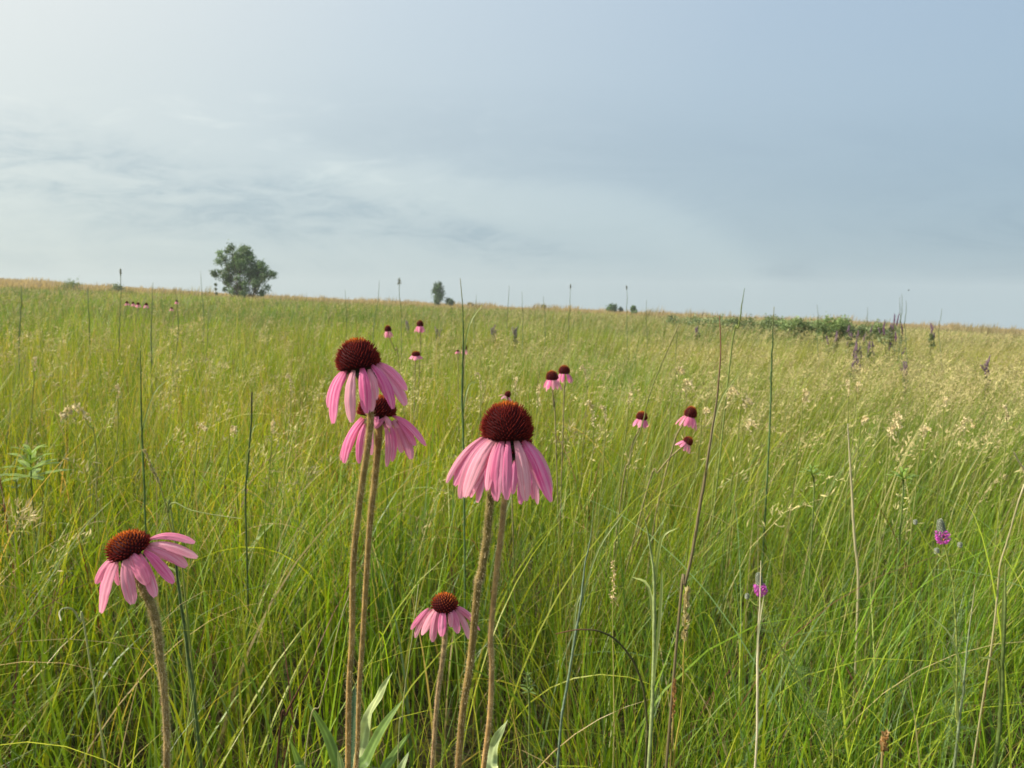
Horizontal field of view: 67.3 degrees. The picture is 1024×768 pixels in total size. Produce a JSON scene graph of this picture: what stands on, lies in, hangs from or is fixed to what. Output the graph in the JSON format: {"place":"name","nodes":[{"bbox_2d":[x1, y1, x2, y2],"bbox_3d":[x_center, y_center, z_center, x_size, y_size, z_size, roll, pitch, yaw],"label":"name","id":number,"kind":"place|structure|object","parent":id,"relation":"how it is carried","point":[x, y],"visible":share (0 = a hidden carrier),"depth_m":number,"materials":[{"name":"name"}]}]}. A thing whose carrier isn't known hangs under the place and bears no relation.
{"place":"outdoors","nodes":[
{"label":"outdoors","id":0,"kind":"place"},
{"bbox_2d":[25,357,37,556],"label":"nodding grass","id":1,"kind":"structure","parent":0,"point":[34,358],"depth_m":2.06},
{"bbox_2d":[112,384,121,625],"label":"nodding grass","id":2,"kind":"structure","parent":0,"point":[117,389],"depth_m":1.85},
{"bbox_2d":[185,422,207,677],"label":"nodding grass","id":3,"kind":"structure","parent":0,"point":[203,427],"depth_m":1.54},
{"bbox_2d":[282,373,293,603],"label":"nodding grass","id":4,"kind":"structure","parent":0,"point":[290,380],"depth_m":1.95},
{"bbox_2d":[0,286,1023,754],"bbox_3d":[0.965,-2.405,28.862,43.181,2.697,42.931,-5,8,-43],"label":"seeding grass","id":5,"kind":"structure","parent":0,"point":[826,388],"depth_m":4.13,"materials":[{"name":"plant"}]},
{"bbox_2d":[0,277,1023,767],"bbox_3d":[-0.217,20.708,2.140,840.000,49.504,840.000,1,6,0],"label":"ground","id":6,"kind":"structure","parent":0,"point":[426,741],"depth_m":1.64,"materials":[{"name":"plant"}]},
{"bbox_2d":[8,479,29,621],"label":"leafy weed","id":7,"kind":"object","parent":6,"relation":"on","point":[18,485],"visible":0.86,"depth_m":1.72,"materials":[{"name":"green plant"}]},
{"bbox_2d":[18,285,21,378],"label":"grass stalk","id":8,"kind":"object","parent":6,"relation":"on","point":[19,329],"depth_m":4.78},
{"bbox_2d":[0,444,73,620],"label":"leafy forb","id":9,"kind":"object","parent":6,"relation":"on","point":[30,460],"visible":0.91,"depth_m":1.76,"materials":[{"name":"green plant"}]},
{"bbox_2d":[59,278,82,290],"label":"distant bush","id":10,"kind":"object","parent":6,"relation":"on","point":[69,284],"visible":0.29,"depth_m":70.04,"materials":[{"name":"green plant"}]},
{"bbox_2d":[58,607,106,767],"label":"dry blade","id":11,"kind":"object","parent":6,"relation":"on","point":[80,619],"visible":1,"depth_m":0.99,"materials":[{"name":"beige plant"}]},
{"bbox_2d":[59,402,108,684],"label":"nodding grass","id":12,"kind":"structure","parent":6,"relation":"on","point":[64,415],"depth_m":1.52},
{"bbox_2d":[118,269,120,373],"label":"grass stalk","id":13,"kind":"object","parent":6,"relation":"on","point":[119,316],"depth_m":4.72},
{"bbox_2d":[95,527,197,767],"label":"coneflower","id":14,"kind":"object","parent":6,"relation":"on","point":[126,548],"visible":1,"depth_m":0.44,"materials":[{"name":"pink plant"}]},
{"bbox_2d":[150,289,152,398],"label":"grass stalk","id":15,"kind":"object","parent":6,"relation":"on","point":[151,341],"depth_m":4.12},
{"bbox_2d":[132,350,171,702],"bbox_3d":[-0.601,0.330,1.312,0.051,0.777,0.048,3,6,22],"label":"grass stalk","id":16,"kind":"object","parent":6,"relation":"on","point":[142,453],"depth_m":1.28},
{"bbox_2d":[142,448,203,767],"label":"seeding stalk","id":17,"kind":"object","parent":6,"relation":"on","point":[149,463],"visible":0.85,"depth_m":1.04,"materials":[{"name":"green plant"}]},
{"bbox_2d":[168,565,202,767],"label":"grass stalk","id":18,"kind":"object","parent":6,"relation":"on","point":[184,621],"depth_m":0.94,"materials":[{"name":"plant"}]},
{"bbox_2d":[168,500,241,767],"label":"dry blade","id":19,"kind":"object","parent":6,"relation":"on","point":[169,507],"visible":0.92,"depth_m":1.05,"materials":[{"name":"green plant"}]},
{"bbox_2d":[218,425,237,695],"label":"nodding grass","id":20,"kind":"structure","parent":6,"relation":"on","point":[233,429],"depth_m":1.50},
{"bbox_2d":[209,239,278,298],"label":"lone shrub","id":21,"kind":"object","parent":6,"relation":"on","point":[242,259],"visible":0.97,"depth_m":47.70,"materials":[{"name":"green plant"}]},
{"bbox_2d":[245,392,261,703],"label":"grass stalk","id":22,"kind":"object","parent":6,"relation":"on","point":[246,460],"depth_m":1.45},
{"bbox_2d":[264,419,275,694],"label":"nodding grass","id":23,"kind":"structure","parent":6,"relation":"on","point":[273,423],"depth_m":1.55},
{"bbox_2d":[276,658,315,767],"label":"red blade","id":24,"kind":"object","parent":6,"relation":"on","point":[284,713],"visible":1,"depth_m":0.84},
{"bbox_2d":[304,596,348,764],"bbox_3d":[-0.207,0.490,0.787,0.104,0.588,0.010,3,6,23],"label":"dry blade","id":25,"kind":"object","parent":6,"relation":"on","point":[324,686],"visible":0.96,"depth_m":0.76,"materials":[{"name":"beige plant"}]},
{"bbox_2d":[290,337,407,767],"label":"coneflower","id":26,"kind":"object","parent":6,"relation":"on","point":[359,359],"visible":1,"depth_m":0.44,"materials":[{"name":"pink plant"}]},
{"bbox_2d":[337,394,426,767],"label":"coneflower","id":27,"kind":"object","parent":6,"relation":"on","point":[402,433],"visible":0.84,"depth_m":0.48,"materials":[{"name":"pink plant"}]},
{"bbox_2d":[384,325,410,480],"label":"coneflower","id":28,"kind":"object","parent":6,"relation":"on","point":[387,328],"visible":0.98,"depth_m":2.95,"materials":[{"name":"green plant"}]},
{"bbox_2d":[397,278,401,371],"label":"grass stalk","id":29,"kind":"object","parent":6,"relation":"on","point":[401,317],"depth_m":4.81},
{"bbox_2d":[397,584,418,766],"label":"dry blade","id":30,"kind":"object","parent":6,"relation":"on","point":[404,689],"visible":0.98,"depth_m":0.74,"materials":[{"name":"beige plant"}]},
{"bbox_2d":[409,351,422,532],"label":"coneflower","id":31,"kind":"object","parent":6,"relation":"on","point":[415,355],"visible":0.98,"depth_m":2.60,"materials":[{"name":"green plant"}]},
{"bbox_2d":[414,320,425,460],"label":"coneflower","id":32,"kind":"object","parent":6,"relation":"on","point":[420,327],"visible":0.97,"depth_m":2.95,"materials":[{"name":"green plant"}]},
{"bbox_2d":[430,280,445,304],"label":"columnar tree","id":33,"kind":"object","parent":6,"relation":"on","point":[438,293],"visible":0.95,"depth_m":79.82,"materials":[{"name":"green plant"}]},
{"bbox_2d":[410,591,479,767],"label":"coneflower","id":34,"kind":"object","parent":6,"relation":"on","point":[442,613],"visible":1,"depth_m":0.60,"materials":[{"name":"pink plant"}]},
{"bbox_2d":[455,350,459,455],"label":"coneflower","id":35,"kind":"object","parent":6,"relation":"on","point":[457,351],"visible":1,"depth_m":3.04,"materials":[{"name":"green plant"}]},
{"bbox_2d":[460,279,481,746],"bbox_3d":[-0.082,0.261,1.424,0.056,0.903,0.029,-4,7,-36],"label":"grass stalk","id":36,"kind":"object","parent":6,"relation":"on","point":[462,401],"depth_m":1.39,"materials":[{"name":"plant"}]},
{"bbox_2d":[471,371,483,568],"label":"nodding grass","id":37,"kind":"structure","parent":6,"relation":"on","point":[477,373],"depth_m":2.15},
{"bbox_2d":[446,400,552,767],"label":"coneflower","id":38,"kind":"object","parent":6,"relation":"on","point":[507,426],"visible":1,"depth_m":0.39,"materials":[{"name":"pink plant"}]},
{"bbox_2d":[468,438,538,767],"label":"coneflower","id":39,"kind":"object","parent":6,"relation":"on","point":[489,758],"visible":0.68,"depth_m":0.52,"materials":[{"name":"pink plant"}]},
{"bbox_2d":[499,391,518,705],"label":"coneflower","id":40,"kind":"object","parent":6,"relation":"on","point":[507,394],"visible":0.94,"depth_m":1.55,"materials":[{"name":"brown plant"}]},
{"bbox_2d":[499,377,519,598],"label":"nodding grass","id":41,"kind":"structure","parent":6,"relation":"on","point":[514,386],"depth_m":2.04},
{"bbox_2d":[511,327,518,354],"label":"purple spiked plant","id":42,"kind":"object","parent":6,"relation":"on","point":[514,333],"visible":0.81,"depth_m":8.03,"materials":[{"name":"green plant"}]},
{"bbox_2d":[521,672,536,767],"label":"leafy weed","id":43,"kind":"object","parent":6,"relation":"on","point":[528,690],"visible":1,"depth_m":1.11,"materials":[{"name":"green plant"}]},
{"bbox_2d":[543,370,561,626],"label":"coneflower","id":44,"kind":"object","parent":6,"relation":"on","point":[551,377],"visible":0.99,"depth_m":1.76,"materials":[{"name":"green plant"}]},
{"bbox_2d":[556,365,572,628],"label":"coneflower","id":45,"kind":"object","parent":6,"relation":"on","point":[563,370],"visible":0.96,"depth_m":1.82,"materials":[{"name":"green plant"}]},
{"bbox_2d":[575,364,590,579],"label":"nodding grass","id":46,"kind":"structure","parent":6,"relation":"on","point":[581,366],"depth_m":2.06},
{"bbox_2d":[579,399,598,673],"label":"nodding grass","id":47,"kind":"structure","parent":6,"relation":"on","point":[592,415],"depth_m":1.64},
{"bbox_2d":[556,497,625,767],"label":"grass stalk","id":48,"kind":"object","parent":6,"relation":"on","point":[574,633],"depth_m":0.94,"materials":[{"name":"plant"}]},
{"bbox_2d":[592,404,606,618],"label":"nodding grass","id":49,"kind":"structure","parent":6,"relation":"on","point":[601,406],"depth_m":1.75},
{"bbox_2d":[556,629,648,767],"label":"grass blade","id":50,"kind":"object","parent":6,"relation":"on","point":[643,690],"visible":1,"depth_m":0.88,"materials":[{"name":"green plant"}]},
{"bbox_2d":[602,303,618,312],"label":"distant bush","id":51,"kind":"object","parent":6,"relation":"on","point":[611,307],"visible":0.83,"depth_m":74.78,"materials":[{"name":"green plant"}]},
{"bbox_2d":[608,561,617,767],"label":"seeding stalk","id":52,"kind":"object","parent":6,"relation":"on","point":[613,587],"visible":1,"depth_m":0.92,"materials":[{"name":"beige plant"}]},
{"bbox_2d":[614,390,633,559],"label":"nodding grass","id":53,"kind":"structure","parent":6,"relation":"on","point":[630,395],"depth_m":1.96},
{"bbox_2d":[609,411,647,591],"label":"coneflower","id":54,"kind":"object","parent":6,"relation":"on","point":[639,417],"visible":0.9,"depth_m":1.76,"materials":[{"name":"pink plant"}]},
{"bbox_2d":[599,325,678,678],"bbox_3d":[0.271,0.280,1.671,0.156,0.818,0.010,3,6,21],"label":"grass stalk","id":55,"kind":"object","parent":6,"relation":"on","point":[634,444],"depth_m":1.66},
{"bbox_2d":[607,436,693,642],"bbox_3d":[0.298,0.395,1.720,0.198,0.580,0.038,4,7,32],"label":"coneflower","id":56,"kind":"object","parent":6,"relation":"on","point":[686,442],"visible":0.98,"depth_m":1.67,"materials":[{"name":"plant"}]},
{"bbox_2d":[633,510,676,767],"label":"grass stalk","id":57,"kind":"object","parent":6,"relation":"on","point":[655,644],"depth_m":0.86,"materials":[{"name":"plant"}]},
{"bbox_2d":[638,406,697,653],"bbox_3d":[0.346,0.363,1.749,0.130,0.640,0.041,4,7,28],"label":"coneflower","id":58,"kind":"object","parent":6,"relation":"on","point":[690,420],"visible":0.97,"depth_m":1.70,"materials":[{"name":"pink plant"}]},
{"bbox_2d":[654,365,684,565],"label":"nodding grass","id":59,"kind":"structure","parent":6,"relation":"on","point":[680,371],"depth_m":2.06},
{"bbox_2d":[669,678,676,767],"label":"seeding stalk","id":60,"kind":"object","parent":6,"relation":"on","point":[674,689],"visible":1,"depth_m":0.85,"materials":[{"name":"brown plant"}]},
{"bbox_2d":[672,585,690,767],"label":"seeding stalk","id":61,"kind":"object","parent":6,"relation":"on","point":[685,619],"visible":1,"depth_m":0.87,"materials":[{"name":"beige plant"}]},
{"bbox_2d":[664,313,700,330],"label":"green bush","id":62,"kind":"object","parent":6,"relation":"on","point":[671,319],"visible":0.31,"depth_m":22.03,"materials":[{"name":"green plant"}]},
{"bbox_2d":[677,407,710,676],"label":"nodding grass","id":63,"kind":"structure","parent":6,"relation":"on","point":[706,410],"depth_m":1.65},
{"bbox_2d":[665,316,737,767],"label":"grass stalk","id":64,"kind":"object","parent":6,"relation":"on","point":[684,578],"depth_m":0.82,"materials":[{"name":"plant"}]},
{"bbox_2d":[685,312,722,328],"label":"green bush","id":65,"kind":"object","parent":6,"relation":"on","point":[703,319],"visible":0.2,"depth_m":21.05,"materials":[{"name":"green plant"}]},
{"bbox_2d":[705,313,732,333],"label":"green bush","id":66,"kind":"object","parent":6,"relation":"on","point":[716,322],"visible":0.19,"depth_m":19.89,"materials":[{"name":"green plant"}]},
{"bbox_2d":[703,288,744,619],"bbox_3d":[0.554,0.210,1.997,0.024,0.910,0.105,-3,7,-30],"label":"grass stalk","id":67,"kind":"object","parent":6,"relation":"on","point":[738,325],"depth_m":2.00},
{"bbox_2d":[713,419,756,697],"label":"nodding grass","id":68,"kind":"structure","parent":6,"relation":"on","point":[748,422],"depth_m":1.60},
{"bbox_2d":[722,315,757,338],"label":"green bush","id":69,"kind":"object","parent":6,"relation":"on","point":[733,320],"visible":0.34,"depth_m":19.04,"materials":[{"name":"green plant"}]},
{"bbox_2d":[754,562,763,767],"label":"dry blade","id":70,"kind":"object","parent":6,"relation":"on","point":[757,672],"visible":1,"depth_m":0.86,"materials":[{"name":"beige plant"}]},
{"bbox_2d":[741,313,779,340],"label":"green bush","id":71,"kind":"object","parent":6,"relation":"on","point":[762,322],"visible":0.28,"depth_m":18.00,"materials":[{"name":"green plant"}]},
{"bbox_2d":[761,311,773,576],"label":"grass stalk","id":72,"kind":"object","parent":6,"relation":"on","point":[769,434],"depth_m":1.77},
{"bbox_2d":[763,315,794,340],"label":"green bush","id":73,"kind":"object","parent":6,"relation":"on","point":[768,325],"visible":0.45,"depth_m":16.97,"materials":[{"name":"green plant"}]},
{"bbox_2d":[772,314,808,348],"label":"green bush","id":74,"kind":"object","parent":6,"relation":"on","point":[795,323],"visible":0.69,"depth_m":16.01,"materials":[{"name":"green plant"}]},
{"bbox_2d":[779,388,809,624],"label":"nodding grass","id":75,"kind":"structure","parent":6,"relation":"on","point":[806,393],"depth_m":1.85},
{"bbox_2d":[745,572,848,767],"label":"prairie clover","id":76,"kind":"object","parent":6,"relation":"on","point":[763,592],"visible":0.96,"depth_m":0.98,"materials":[{"name":"green plant"}]},
{"bbox_2d":[789,316,824,344],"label":"green bush","id":77,"kind":"object","parent":6,"relation":"on","point":[809,326],"visible":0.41,"depth_m":15.94,"materials":[{"name":"green plant"}]},
{"bbox_2d":[798,464,824,725],"bbox_3d":[0.585,0.439,1.526,0.046,0.564,0.046,-3,7,-35],"label":"leafy weed","id":78,"kind":"object","parent":6,"relation":"on","point":[811,471],"visible":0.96,"depth_m":1.52,"materials":[{"name":"green plant"}]},
{"bbox_2d":[806,314,839,346],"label":"green bush","id":79,"kind":"object","parent":6,"relation":"on","point":[823,327],"visible":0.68,"depth_m":15.01,"materials":[{"name":"green plant"}]},
{"bbox_2d":[825,332,838,362],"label":"purple spiked plant","id":80,"kind":"object","parent":6,"relation":"on","point":[836,339],"visible":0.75,"depth_m":8.51,"materials":[{"name":"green plant"}]},
{"bbox_2d":[824,314,851,345],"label":"green bush","id":81,"kind":"object","parent":6,"relation":"on","point":[841,321],"visible":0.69,"depth_m":15.00,"materials":[{"name":"green plant"}]},
{"bbox_2d":[827,379,850,631],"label":"nodding grass","id":82,"kind":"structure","parent":6,"relation":"on","point":[847,385],"depth_m":1.96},
{"bbox_2d":[834,381,861,614],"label":"nodding grass","id":83,"kind":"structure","parent":6,"relation":"on","point":[858,384],"depth_m":1.96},
{"bbox_2d":[843,325,853,357],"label":"purple spiked plant","id":84,"kind":"object","parent":6,"relation":"on","point":[849,338],"visible":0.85,"depth_m":9.06,"materials":[{"name":"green plant"}]},
{"bbox_2d":[830,415,868,703],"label":"nodding grass","id":85,"kind":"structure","parent":6,"relation":"on","point":[865,418],"depth_m":1.55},
{"bbox_2d":[832,318,866,351],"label":"green bush","id":86,"kind":"object","parent":6,"relation":"on","point":[853,329],"visible":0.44,"depth_m":14.93,"materials":[{"name":"green plant"}]},
{"bbox_2d":[847,423,859,754],"bbox_3d":[0.623,0.400,1.406,0.087,0.669,0.016,-4,7,-37],"label":"dry blade","id":87,"kind":"object","parent":6,"relation":"on","point":[856,553],"visible":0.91,"depth_m":1.39,"materials":[{"name":"beige plant"}]},
{"bbox_2d":[849,352,860,396],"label":"purple spiked plant","id":88,"kind":"object","parent":6,"relation":"on","point":[852,365],"visible":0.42,"depth_m":5.54,"materials":[{"name":"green plant"}]},
{"bbox_2d":[848,341,863,368],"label":"purple spiked plant","id":89,"kind":"object","parent":6,"relation":"on","point":[855,348],"visible":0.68,"depth_m":6.55,"materials":[{"name":"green plant"}]},
{"bbox_2d":[854,326,874,348],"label":"purple spiked plant","id":90,"kind":"object","parent":6,"relation":"on","point":[869,336],"visible":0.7,"depth_m":10.04,"materials":[{"name":"green plant"}]},
{"bbox_2d":[852,319,886,348],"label":"green bush","id":91,"kind":"object","parent":6,"relation":"on","point":[875,330],"visible":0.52,"depth_m":14.98,"materials":[{"name":"green plant"}]},
{"bbox_2d":[864,341,875,368],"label":"purple spiked plant","id":92,"kind":"object","parent":6,"relation":"on","point":[869,347],"visible":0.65,"depth_m":7.54,"materials":[{"name":"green plant"}]},
{"bbox_2d":[861,419,902,672],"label":"nodding grass","id":93,"kind":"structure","parent":6,"relation":"on","point":[893,427],"depth_m":1.65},
{"bbox_2d":[864,411,902,663],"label":"nodding grass","id":94,"kind":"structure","parent":6,"relation":"on","point":[899,416],"depth_m":1.76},
{"bbox_2d":[879,729,889,767],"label":"seeding stalk","id":95,"kind":"object","parent":6,"relation":"on","point":[883,743],"visible":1,"depth_m":0.77,"materials":[{"name":"brown plant"}]},
{"bbox_2d":[878,323,892,360],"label":"purple spiked plant","id":96,"kind":"object","parent":6,"relation":"on","point":[890,336],"visible":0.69,"depth_m":9.04,"materials":[{"name":"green plant"}]},
{"bbox_2d":[877,313,908,367],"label":"purple spiked plant","id":97,"kind":"object","parent":6,"relation":"on","point":[884,342],"visible":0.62,"depth_m":8.55,"materials":[{"name":"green plant"}]},
{"bbox_2d":[883,466,918,715],"bbox_3d":[0.760,0.444,1.529,0.055,0.565,0.054,-4,8,-39],"label":"leafy weed","id":98,"kind":"object","parent":6,"relation":"on","point":[902,474],"visible":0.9,"depth_m":1.51,"materials":[{"name":"green plant"}]},
{"bbox_2d":[894,423,930,665],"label":"nodding grass","id":99,"kind":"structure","parent":6,"relation":"on","point":[925,428],"depth_m":1.65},
{"bbox_2d":[927,322,935,355],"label":"purple spiked plant","id":100,"kind":"object","parent":6,"relation":"on","point":[931,338],"visible":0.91,"depth_m":9.03,"materials":[{"name":"green plant"}]},
{"bbox_2d":[922,396,949,630],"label":"nodding grass","id":101,"kind":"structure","parent":6,"relation":"on","point":[945,399],"depth_m":1.85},
{"bbox_2d":[917,417,974,709],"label":"nodding grass","id":102,"kind":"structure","parent":6,"relation":"on","point":[962,422],"depth_m":1.55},
{"bbox_2d":[913,518,981,767],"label":"prairie clover","id":103,"kind":"object","parent":6,"relation":"on","point":[941,535],"visible":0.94,"depth_m":0.90,"materials":[{"name":"green plant"}]},
{"bbox_2d":[927,584,975,767],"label":"grass stalk","id":104,"kind":"object","parent":6,"relation":"on","point":[959,711],"depth_m":0.84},
{"bbox_2d":[980,355,990,404],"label":"purple spiked plant","id":105,"kind":"object","parent":6,"relation":"on","point":[986,368],"visible":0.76,"depth_m":5.54,"materials":[{"name":"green plant"}]},
{"bbox_2d":[980,564,1009,767],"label":"grass stalk","id":106,"kind":"object","parent":6,"relation":"on","point":[1001,674],"depth_m":0.88,"materials":[{"name":"plant"}]},
{"bbox_2d":[981,405,1009,663],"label":"nodding grass","id":107,"kind":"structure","parent":6,"relation":"on","point":[1006,409],"depth_m":1.66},
{"bbox_2d":[971,485,1023,767],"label":"dry blade","id":108,"kind":"object","parent":6,"relation":"on","point":[997,595],"visible":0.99,"depth_m":0.93,"materials":[{"name":"beige plant"}]},
{"bbox_2d":[0,0,1023,329],"label":"sky","id":109,"kind":"structure","parent":0,"point":[837,158],"materials":[{"name":"blue"}]},
{"bbox_2d":[522,384,541,605],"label":"nodding grass","id":110,"kind":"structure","parent":0,"point":[538,391],"depth_m":1.84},
{"bbox_2d":[663,379,692,580],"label":"nodding grass","id":111,"kind":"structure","parent":0,"point":[690,383],"depth_m":1.95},
{"bbox_2d":[700,385,739,643],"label":"nodding grass","id":112,"kind":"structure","parent":0,"point":[730,391],"depth_m":1.85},
{"bbox_2d":[714,395,753,645],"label":"nodding grass","id":113,"kind":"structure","parent":0,"point":[744,404],"depth_m":1.85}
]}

